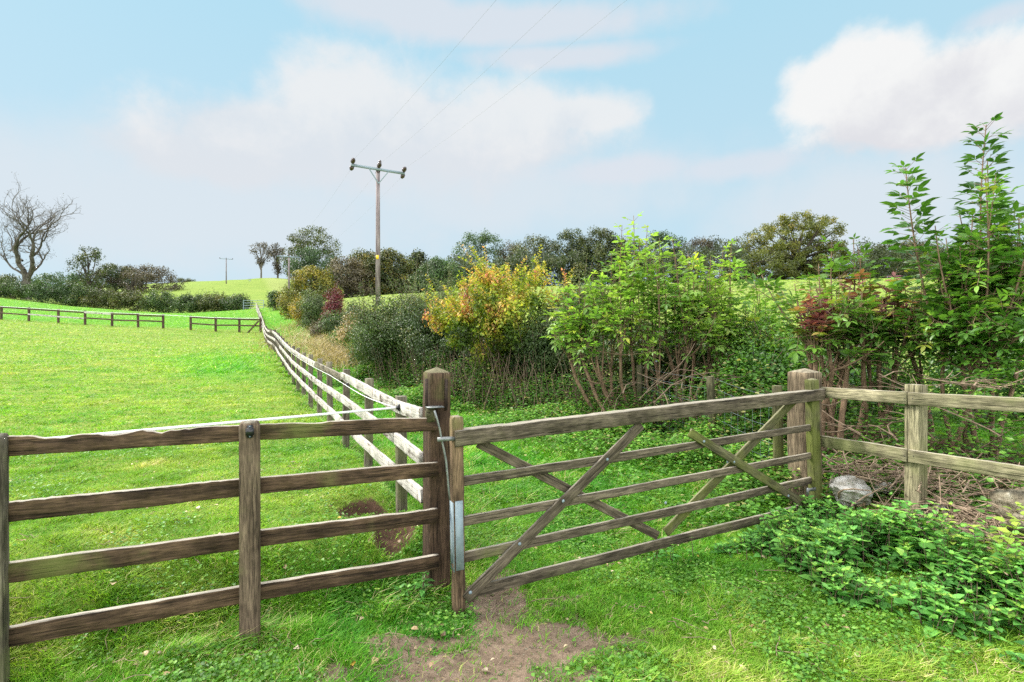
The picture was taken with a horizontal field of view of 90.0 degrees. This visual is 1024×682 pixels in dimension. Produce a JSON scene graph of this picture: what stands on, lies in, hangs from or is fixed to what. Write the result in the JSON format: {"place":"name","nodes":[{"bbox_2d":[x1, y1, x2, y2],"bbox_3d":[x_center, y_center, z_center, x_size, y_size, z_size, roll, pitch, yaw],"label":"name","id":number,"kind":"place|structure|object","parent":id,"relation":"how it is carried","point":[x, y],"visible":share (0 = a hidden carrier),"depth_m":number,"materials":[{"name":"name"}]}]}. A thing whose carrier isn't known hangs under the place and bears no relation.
{"place":"outdoors","nodes":[
{"label":"outdoors","id":0,"kind":"place"},
{"bbox_2d":[0,277,1023,681],"bbox_3d":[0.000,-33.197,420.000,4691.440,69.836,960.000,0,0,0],"label":"ground","id":1,"kind":"structure","parent":0,"point":[258,291],"depth_m":3.79,"materials":[{"name":"plant"}]},
{"bbox_2d":[0,273,33,295],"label":"tree","id":2,"kind":"object","parent":1,"relation":"on","point":[12,279],"visible":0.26,"depth_m":118.26,"materials":[{"name":"green plant"}]},
{"bbox_2d":[0,275,36,299],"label":"hedge bush","id":3,"kind":"object","parent":1,"relation":"on","point":[5,286],"visible":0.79,"depth_m":72.32,"materials":[{"name":"green plant"}]},
{"bbox_2d":[0,177,80,299],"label":"bare tree","id":4,"kind":"object","parent":1,"relation":"on","point":[33,268],"visible":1,"depth_m":82.45,"materials":[{"name":"grey plant"}]},
{"bbox_2d":[21,276,77,303],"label":"hedge bush","id":5,"kind":"object","parent":1,"relation":"on","point":[43,296],"visible":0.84,"depth_m":71.50,"materials":[{"name":"green plant"}]},
{"bbox_2d":[30,271,97,294],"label":"tree","id":6,"kind":"object","parent":1,"relation":"on","point":[51,276],"visible":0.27,"depth_m":118.44,"materials":[{"name":"green plant"}]},
{"bbox_2d":[46,281,99,306],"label":"hedge bush","id":7,"kind":"object","parent":1,"relation":"on","point":[72,299],"visible":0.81,"depth_m":71.41,"materials":[{"name":"green plant"}]},
{"bbox_2d":[65,245,115,298],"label":"tree","id":8,"kind":"object","parent":1,"relation":"on","point":[87,275],"visible":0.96,"depth_m":82.58,"materials":[{"name":"green plant"}]},
{"bbox_2d":[78,284,125,309],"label":"hedge bush","id":9,"kind":"object","parent":1,"relation":"on","point":[96,301],"visible":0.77,"depth_m":70.44,"materials":[{"name":"green plant"}]},
{"bbox_2d":[92,262,142,292],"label":"tree","id":10,"kind":"object","parent":1,"relation":"on","point":[115,275],"visible":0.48,"depth_m":126.10,"materials":[{"name":"green plant"}]},
{"bbox_2d":[107,286,149,311],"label":"hedge bush","id":11,"kind":"object","parent":1,"relation":"on","point":[132,297],"visible":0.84,"depth_m":69.57,"materials":[{"name":"green plant"}]},
{"bbox_2d":[0,307,261,332],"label":"post and rail fence","id":12,"kind":"object","parent":1,"relation":"on","point":[112,319],"visible":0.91,"depth_m":35.18,"materials":[{"name":"wood"}]},
{"bbox_2d":[0,306,217,317],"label":"electric tape","id":13,"kind":"object","parent":12,"relation":"attached to","point":[109,312],"visible":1,"depth_m":35.29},
{"bbox_2d":[118,268,145,293],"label":"tree","id":14,"kind":"object","parent":1,"relation":"on","point":[133,281],"visible":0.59,"depth_m":83.65,"materials":[{"name":"green plant"}]},
{"bbox_2d":[100,263,187,292],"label":"tree","id":15,"kind":"object","parent":1,"relation":"on","point":[150,277],"visible":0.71,"depth_m":130.43,"materials":[{"name":"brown plant"}]},
{"bbox_2d":[137,286,175,312],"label":"hedge bush","id":16,"kind":"object","parent":1,"relation":"on","point":[156,303],"visible":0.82,"depth_m":68.46,"materials":[{"name":"green plant"}]},
{"bbox_2d":[162,289,207,312],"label":"hedge bush","id":17,"kind":"object","parent":1,"relation":"on","point":[186,302],"visible":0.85,"depth_m":67.28,"materials":[{"name":"green plant"}]},
{"bbox_2d":[106,608,304,673],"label":"dead grass","id":18,"kind":"structure","parent":1,"relation":"on","point":[241,640],"depth_m":2.69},
{"bbox_2d":[192,287,228,311],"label":"hedge bush","id":19,"kind":"object","parent":1,"relation":"on","point":[211,303],"visible":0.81,"depth_m":67.22,"materials":[{"name":"green plant"}]},
{"bbox_2d":[0,417,438,681],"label":"rail fence","id":20,"kind":"object","parent":1,"relation":"on","point":[249,486],"visible":1,"depth_m":2.69,"materials":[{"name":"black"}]},
{"bbox_2d":[44,407,395,437],"bbox_3d":[-1.855,0.484,2.868,2.760,0.068,0.343,0,0,-38],"label":"electric tape","id":21,"kind":"object","parent":20,"relation":"attached to","point":[222,423],"visible":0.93,"depth_m":2.89,"materials":[{"name":"plastic"}]},
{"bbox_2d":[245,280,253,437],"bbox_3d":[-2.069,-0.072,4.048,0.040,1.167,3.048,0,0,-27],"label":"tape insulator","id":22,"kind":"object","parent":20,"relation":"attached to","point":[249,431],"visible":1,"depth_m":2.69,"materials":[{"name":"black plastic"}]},
{"bbox_2d":[217,293,254,310],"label":"hedge bush","id":23,"kind":"object","parent":1,"relation":"on","point":[235,302],"visible":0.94,"depth_m":66.26,"materials":[{"name":"green plant"}]},
{"bbox_2d":[249,241,270,277],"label":"tree","id":24,"kind":"object","parent":1,"relation":"on","point":[260,263],"visible":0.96,"depth_m":174.72,"materials":[{"name":"brown plant"}]},
{"bbox_2d":[264,290,283,309],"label":"hedge bush","id":25,"kind":"object","parent":1,"relation":"on","point":[272,302],"visible":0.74,"depth_m":51.57,"materials":[{"name":"green plant"}]},
{"bbox_2d":[264,242,286,277],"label":"tree","id":26,"kind":"object","parent":1,"relation":"on","point":[274,255],"visible":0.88,"depth_m":171.33,"materials":[{"name":"brown plant"}]},
{"bbox_2d":[273,284,304,318],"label":"yellow shrub","id":27,"kind":"object","parent":1,"relation":"on","point":[283,304],"visible":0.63,"depth_m":41.48,"materials":[{"name":"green plant"}]},
{"bbox_2d":[277,253,300,300],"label":"power pole","id":28,"kind":"object","parent":1,"relation":"on","point":[288,256],"visible":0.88,"depth_m":77.88,"materials":[{"name":"brown wood"}]},
{"bbox_2d":[212,311,372,373],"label":"dry grass","id":29,"kind":"structure","parent":1,"relation":"on","point":[335,355],"depth_m":20.11,"materials":[{"name":"plant"}]},
{"bbox_2d":[287,294,309,325],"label":"hedge bush","id":30,"kind":"object","parent":1,"relation":"on","point":[296,315],"visible":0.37,"depth_m":35.65,"materials":[{"name":"yellow plant"}]},
{"bbox_2d":[281,246,333,289],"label":"tree","id":31,"kind":"object","parent":1,"relation":"on","point":[311,258],"visible":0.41,"depth_m":133.28,"materials":[{"name":"green plant"}]},
{"bbox_2d":[274,226,343,277],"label":"tree","id":32,"kind":"object","parent":1,"relation":"on","point":[308,243],"visible":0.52,"depth_m":148.27,"materials":[{"name":"green plant"}]},
{"bbox_2d":[288,280,329,329],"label":"hedge bush","id":33,"kind":"object","parent":1,"relation":"on","point":[312,306],"visible":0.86,"depth_m":33.48,"materials":[{"name":"green plant"}]},
{"bbox_2d":[285,264,343,300],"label":"tree","id":34,"kind":"object","parent":1,"relation":"on","point":[321,278],"visible":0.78,"depth_m":64.93,"materials":[{"name":"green plant"}]},
{"bbox_2d":[308,318,326,338],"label":"bramble","id":35,"kind":"object","parent":1,"relation":"on","point":[314,328],"visible":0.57,"depth_m":26.63,"materials":[{"name":"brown plant"}]},
{"bbox_2d":[313,309,344,337],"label":"hedge bush","id":36,"kind":"object","parent":1,"relation":"on","point":[330,321],"visible":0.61,"depth_m":26.58,"materials":[{"name":"green plant"}]},
{"bbox_2d":[322,281,345,316],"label":"red shrub","id":37,"kind":"object","parent":1,"relation":"on","point":[332,304],"visible":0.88,"depth_m":32.79,"materials":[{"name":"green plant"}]},
{"bbox_2d":[256,303,422,512],"bbox_3d":[-13.643,-0.952,28.514,0.142,6.098,56.569,0,0,-28],"label":"post and rail fence","id":38,"kind":"object","parent":1,"relation":"on","point":[404,447],"visible":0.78,"depth_m":5.39,"materials":[{"name":"wood"}]},
{"bbox_2d":[277,338,393,406],"bbox_3d":[-5.057,0.142,11.893,0.013,0.772,18.143,0,0,-28],"label":"electric tape","id":39,"kind":"object","parent":38,"relation":"attached to","point":[346,385],"visible":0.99,"depth_m":5.38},
{"bbox_2d":[331,306,363,344],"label":"bracken","id":40,"kind":"object","parent":1,"relation":"on","point":[341,332],"visible":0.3,"depth_m":19.64,"materials":[{"name":"beige plant"}]},
{"bbox_2d":[324,255,374,297],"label":"tree","id":41,"kind":"object","parent":1,"relation":"on","point":[356,271],"visible":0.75,"depth_m":73.03,"materials":[{"name":"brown plant"}]},
{"bbox_2d":[338,294,366,325],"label":"hedge bush","id":42,"kind":"object","parent":1,"relation":"on","point":[347,309],"visible":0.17,"depth_m":26.63,"materials":[{"name":"green plant"}]},
{"bbox_2d":[0,364,716,471],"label":"pasture grass","id":43,"kind":"structure","parent":1,"relation":"on","point":[159,408],"depth_m":9.28,"materials":[{"name":"plant"}]},
{"bbox_2d":[341,248,394,295],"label":"tree","id":44,"kind":"object","parent":1,"relation":"on","point":[365,256],"visible":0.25,"depth_m":76.75,"materials":[{"name":"green plant"}]},
{"bbox_2d":[349,158,406,304],"bbox_3d":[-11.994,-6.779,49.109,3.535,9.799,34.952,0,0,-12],"label":"power pole","id":45,"kind":"object","parent":1,"relation":"on","point":[378,168],"visible":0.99,"depth_m":32.88,"materials":[{"name":"brown wood"}]},
{"bbox_2d":[343,291,413,365],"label":"hedge bush","id":46,"kind":"object","parent":1,"relation":"on","point":[353,330],"visible":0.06,"depth_m":15.20,"materials":[{"name":"green plant"}]},
{"bbox_2d":[364,247,414,295],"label":"tree","id":47,"kind":"object","parent":1,"relation":"on","point":[388,258],"visible":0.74,"depth_m":74.64,"materials":[{"name":"green plant"}]},
{"bbox_2d":[337,262,460,373],"bbox_3d":[-2.701,-0.516,14.246,3.988,3.238,2.910,0,0,-14],"label":"hedge bush","id":48,"kind":"object","parent":1,"relation":"on","point":[373,327],"visible":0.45,"depth_m":13.69,"materials":[{"name":"green plant"}]},
{"bbox_2d":[374,583,424,607],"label":"nettle plant","id":49,"kind":"object","parent":1,"relation":"on","point":[402,592],"visible":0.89,"depth_m":3.16,"materials":[{"name":"green plant"}]},
{"bbox_2d":[366,249,470,315],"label":"willow bush","id":50,"kind":"object","parent":1,"relation":"on","point":[444,295],"visible":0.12,"depth_m":15.71,"materials":[{"name":"green plant"}]},
{"bbox_2d":[398,247,438,292],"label":"tree","id":51,"kind":"object","parent":1,"relation":"on","point":[420,257],"visible":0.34,"depth_m":81.28,"materials":[{"name":"green plant"}]},
{"bbox_2d":[406,570,434,597],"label":"nettle plant","id":52,"kind":"object","parent":1,"relation":"on","point":[422,591],"visible":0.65,"depth_m":3.20,"materials":[{"name":"green plant"}]},
{"bbox_2d":[423,367,450,593],"bbox_3d":[-0.494,1.085,3.316,0.178,1.831,0.264,0,0,-25],"label":"gate post","id":53,"kind":"object","parent":1,"relation":"on","point":[437,398],"visible":0.61,"depth_m":3.27,"materials":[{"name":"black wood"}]},
{"bbox_2d":[409,256,468,292],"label":"tree","id":54,"kind":"object","parent":1,"relation":"on","point":[435,264],"visible":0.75,"depth_m":72.46,"materials":[{"name":"green plant"}]},
{"bbox_2d":[391,294,513,378],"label":"hedge bush","id":55,"kind":"object","parent":1,"relation":"on","point":[423,342],"visible":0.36,"depth_m":12.63,"materials":[{"name":"green plant"}]},
{"bbox_2d":[439,260,491,289],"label":"tree","id":56,"kind":"object","parent":1,"relation":"on","point":[467,272],"visible":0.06,"depth_m":90.52,"materials":[{"name":"green plant"}]},
{"bbox_2d":[0,276,937,375],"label":"grass","id":57,"kind":"structure","parent":1,"relation":"on","point":[208,359],"depth_m":23.93,"materials":[{"name":"plant"}]},
{"bbox_2d":[451,228,511,288],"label":"tree","id":58,"kind":"object","parent":1,"relation":"on","point":[484,239],"visible":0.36,"depth_m":98.80,"materials":[{"name":"green plant"}]},
{"bbox_2d":[323,578,649,681],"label":"pebbles","id":59,"kind":"object","parent":1,"relation":"on","point":[467,651],"visible":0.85,"depth_m":2.65,"materials":[{"name":"beige stone"}]},
{"bbox_2d":[176,352,797,654],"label":"tussock grass","id":60,"kind":"structure","parent":1,"relation":"on","point":[234,635],"depth_m":4.35,"materials":[{"name":"plant"}]},
{"bbox_2d":[350,340,626,417],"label":"dead stalks","id":61,"kind":"object","parent":1,"relation":"on","point":[576,389],"visible":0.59,"depth_m":10.10,"materials":[{"name":"plant"}]},
{"bbox_2d":[458,331,534,384],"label":"hedge bush","id":62,"kind":"object","parent":1,"relation":"on","point":[511,366],"visible":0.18,"depth_m":11.86,"materials":[{"name":"green plant"}]},
{"bbox_2d":[419,244,581,394],"bbox_3d":[0.170,-0.267,11.151,4.318,3.764,3.019,0,0,0],"label":"autumn shrub","id":63,"kind":"object","parent":1,"relation":"on","point":[490,310],"visible":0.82,"depth_m":10.89,"materials":[{"name":"yellow plant"}]},
{"bbox_2d":[488,352,528,395],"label":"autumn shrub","id":64,"kind":"object","parent":1,"relation":"on","point":[505,375],"visible":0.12,"depth_m":11.18,"materials":[{"name":"green plant"}]},
{"bbox_2d":[490,239,529,273],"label":"tree","id":65,"kind":"object","parent":1,"relation":"on","point":[508,249],"visible":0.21,"depth_m":97.92,"materials":[{"name":"green plant"}]},
{"bbox_2d":[10,461,1020,681],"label":"fallen leaves","id":66,"kind":"object","parent":1,"relation":"on","point":[360,618],"visible":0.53,"depth_m":2.75,"materials":[{"name":"brown plant"}]},
{"bbox_2d":[9,412,1023,681],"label":"clover","id":67,"kind":"object","parent":1,"relation":"on","point":[219,670],"visible":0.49,"depth_m":2.86,"materials":[{"name":"green plant"}]},
{"bbox_2d":[17,461,1022,681],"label":"straws","id":68,"kind":"object","parent":1,"relation":"on","point":[729,631],"visible":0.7,"depth_m":2.66,"materials":[{"name":"plant"}]},
{"bbox_2d":[508,233,565,286],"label":"tree","id":69,"kind":"object","parent":1,"relation":"on","point":[542,242],"visible":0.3,"depth_m":90.69,"materials":[{"name":"green plant"}]},
{"bbox_2d":[508,276,610,397],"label":"hedge bush","id":70,"kind":"object","parent":1,"relation":"on","point":[541,345],"visible":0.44,"depth_m":10.13,"materials":[{"name":"green plant"}]},
{"bbox_2d":[547,228,593,285],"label":"tree","id":71,"kind":"object","parent":1,"relation":"on","point":[567,250],"visible":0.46,"depth_m":86.90,"materials":[{"name":"green plant"}]},
{"bbox_2d":[295,360,855,530],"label":"lane weeds","id":72,"kind":"object","parent":1,"relation":"on","point":[413,394],"visible":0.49,"depth_m":6.00,"materials":[{"name":"green plant"}]},
{"bbox_2d":[319,322,858,467],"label":"hedge undergrowth","id":73,"kind":"object","parent":1,"relation":"on","point":[489,404],"visible":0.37,"depth_m":8.40,"materials":[{"name":"green plant"}]},
{"bbox_2d":[545,253,634,393],"bbox_3d":[1.593,-0.312,10.579,2.083,2.945,1.794,0,0,-31],"label":"hedge bush","id":74,"kind":"object","parent":1,"relation":"on","point":[589,297],"visible":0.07,"depth_m":10.35,"materials":[{"name":"green plant"}]},
{"bbox_2d":[566,225,624,285],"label":"tree","id":75,"kind":"object","parent":1,"relation":"on","point":[595,248],"visible":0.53,"depth_m":84.58,"materials":[{"name":"green plant"}]},
{"bbox_2d":[571,317,666,384],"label":"hedge bush","id":76,"kind":"object","parent":1,"relation":"on","point":[615,376],"visible":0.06,"depth_m":9.94,"materials":[{"name":"green plant"}]},
{"bbox_2d":[602,236,652,282],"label":"tree","id":77,"kind":"object","parent":1,"relation":"on","point":[630,247],"visible":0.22,"depth_m":83.21,"materials":[{"name":"green plant"}]},
{"bbox_2d":[434,360,825,614],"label":"field gate","id":78,"kind":"structure","parent":1,"relation":"on","point":[810,396],"depth_m":3.46,"materials":[{"name":"brown wood"}]},
{"bbox_2d":[643,229,686,282],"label":"tree","id":79,"kind":"object","parent":1,"relation":"on","point":[660,237],"visible":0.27,"depth_m":96.80,"materials":[{"name":"green plant"}]},
{"bbox_2d":[540,211,796,423],"bbox_3d":[2.569,-0.310,7.947,4.311,3.396,1.774,0,0,0],"label":"elder shrub","id":80,"kind":"object","parent":1,"relation":"on","point":[717,324],"visible":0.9,"depth_m":7.84,"materials":[{"name":"green plant"}]},
{"bbox_2d":[597,307,741,398],"bbox_3d":[3.164,0.271,9.400,3.416,1.864,1.640,0,0,0],"label":"hedge bush","id":81,"kind":"object","parent":1,"relation":"on","point":[665,359],"visible":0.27,"depth_m":9.04,"materials":[{"name":"green plant"}]},
{"bbox_2d":[649,535,698,561],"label":"nettle plant","id":82,"kind":"object","parent":1,"relation":"on","point":[666,554],"visible":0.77,"depth_m":3.71,"materials":[{"name":"green plant"}]},
{"bbox_2d":[327,235,1023,292],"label":"woodland understorey","id":83,"kind":"object","parent":1,"relation":"on","point":[513,261],"visible":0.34,"depth_m":83.21,"materials":[{"name":"green plant"}]},
{"bbox_2d":[661,235,738,282],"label":"tree","id":84,"kind":"object","parent":1,"relation":"on","point":[703,243],"visible":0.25,"depth_m":93.92,"materials":[{"name":"green plant"}]},
{"bbox_2d":[379,381,1022,529],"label":"leaf mould","id":85,"kind":"object","parent":1,"relation":"on","point":[886,497],"visible":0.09,"depth_m":4.55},
{"bbox_2d":[636,365,783,495],"bbox_3d":[2.294,1.099,6.280,0.287,1.479,3.124,0,0,-10],"label":"wire stock fence","id":86,"kind":"object","parent":1,"relation":"on","point":[778,446],"visible":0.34,"depth_m":5.25,"materials":[{"name":"brown metal"}]},
{"bbox_2d":[720,244,755,280],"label":"tree","id":87,"kind":"object","parent":1,"relation":"on","point":[737,246],"visible":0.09,"depth_m":97.76,"materials":[{"name":"green plant"}]},
{"bbox_2d":[705,299,795,412],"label":"hazel bush","id":88,"kind":"object","parent":1,"relation":"on","point":[743,342],"visible":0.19,"depth_m":7.72,"materials":[{"name":"green plant"}]},
{"bbox_2d":[517,343,1023,494],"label":"brushwood","id":89,"kind":"object","parent":1,"relation":"on","point":[855,431],"visible":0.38,"depth_m":5.13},
{"bbox_2d":[714,306,859,414],"bbox_3d":[4.033,0.346,7.440,2.128,1.761,1.615,0,0,0],"label":"hedge bush","id":90,"kind":"object","parent":1,"relation":"on","point":[757,351],"visible":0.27,"depth_m":7.30,"materials":[{"name":"green plant"}]},
{"bbox_2d":[731,209,864,280],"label":"oak tree","id":91,"kind":"object","parent":1,"relation":"on","point":[780,260],"visible":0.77,"depth_m":85.83,"materials":[{"name":"green plant"}]},
{"bbox_2d":[787,368,821,506],"bbox_3d":[2.572,1.069,4.502,0.206,1.663,0.200,0,0,-24],"label":"gate post","id":92,"kind":"object","parent":1,"relation":"on","point":[796,443],"visible":0.34,"depth_m":4.45,"materials":[{"name":"wood"}]},
{"bbox_2d":[742,335,935,415],"bbox_3d":[4.572,0.360,6.992,2.753,1.538,1.746,0,0,0],"label":"hazel bush","id":93,"kind":"object","parent":1,"relation":"on","point":[857,380],"visible":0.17,"depth_m":6.72,"materials":[{"name":"green plant"}]},
{"bbox_2d":[738,233,950,459],"bbox_3d":[3.690,0.069,5.547,2.268,2.557,1.326,0,0,22],"label":"elder shrub","id":94,"kind":"object","parent":1,"relation":"on","point":[857,323],"visible":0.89,"depth_m":5.45,"materials":[{"name":"green plant"}]},
{"bbox_2d":[669,340,1023,514],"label":"shaded undergrowth","id":95,"kind":"object","parent":1,"relation":"on","point":[901,438],"visible":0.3,"depth_m":4.71,"materials":[{"name":"green plant"}]},
{"bbox_2d":[829,475,873,507],"bbox_3d":[2.841,1.256,4.284,0.370,0.264,0.256,0,0,0],"label":"boulder","id":96,"kind":"object","parent":1,"relation":"on","point":[837,484],"visible":0.77,"depth_m":4.21,"materials":[{"name":"stone"}]},
{"bbox_2d":[711,492,1023,665],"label":"nettle bed","id":97,"kind":"object","parent":1,"relation":"on","point":[821,553],"visible":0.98,"depth_m":3.13,"materials":[{"name":"green plant"}]},
{"bbox_2d":[873,482,895,494],"bbox_3d":[3.131,1.242,4.302,0.190,0.116,0.130,0,0,0],"label":"stone","id":98,"kind":"object","parent":1,"relation":"on","point":[883,484],"visible":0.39,"depth_m":4.28,"materials":[{"name":"stone"}]},
{"bbox_2d":[856,238,937,278],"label":"tree","id":99,"kind":"object","parent":1,"relation":"on","point":[885,246],"visible":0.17,"depth_m":90.05,"materials":[{"name":"green plant"}]},
{"bbox_2d":[820,384,1023,522],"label":"rail fence","id":100,"kind":"object","parent":1,"relation":"on","point":[914,454],"visible":0.88,"depth_m":3.67,"materials":[{"name":"brown wood"}]},
{"bbox_2d":[822,370,1023,575],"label":"twig heap","id":101,"kind":"object","parent":1,"relation":"on","point":[966,518],"visible":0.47,"depth_m":3.90,"materials":[{"name":"wood"}]},
{"bbox_2d":[871,112,1023,460],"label":"elder shrub","id":102,"kind":"object","parent":1,"relation":"on","point":[977,298],"visible":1,"depth_m":4.87,"materials":[{"name":"green plant"}]},
{"bbox_2d":[885,287,1023,422],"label":"hazel bush","id":103,"kind":"object","parent":1,"relation":"on","point":[950,386],"visible":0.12,"depth_m":6.12,"materials":[{"name":"green plant"}]},
{"bbox_2d":[926,496,1023,581],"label":"nettle plant","id":104,"kind":"object","parent":1,"relation":"on","point":[1007,533],"visible":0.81,"depth_m":3.03,"materials":[{"name":"green plant"}]},
{"bbox_2d":[988,489,1023,535],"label":"boulder","id":105,"kind":"object","parent":1,"relation":"on","point":[1001,498],"visible":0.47,"depth_m":3.25,"materials":[{"name":"beige stone"}]},
{"bbox_2d":[0,0,1023,288],"label":"sky","id":106,"kind":"structure","parent":0,"point":[186,135],"materials":[{"name":"blue"}]},
{"bbox_2d":[7,418,1023,681],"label":"short grass","id":107,"kind":"structure","parent":0,"point":[709,666],"depth_m":2.97,"materials":[{"name":"plant"}]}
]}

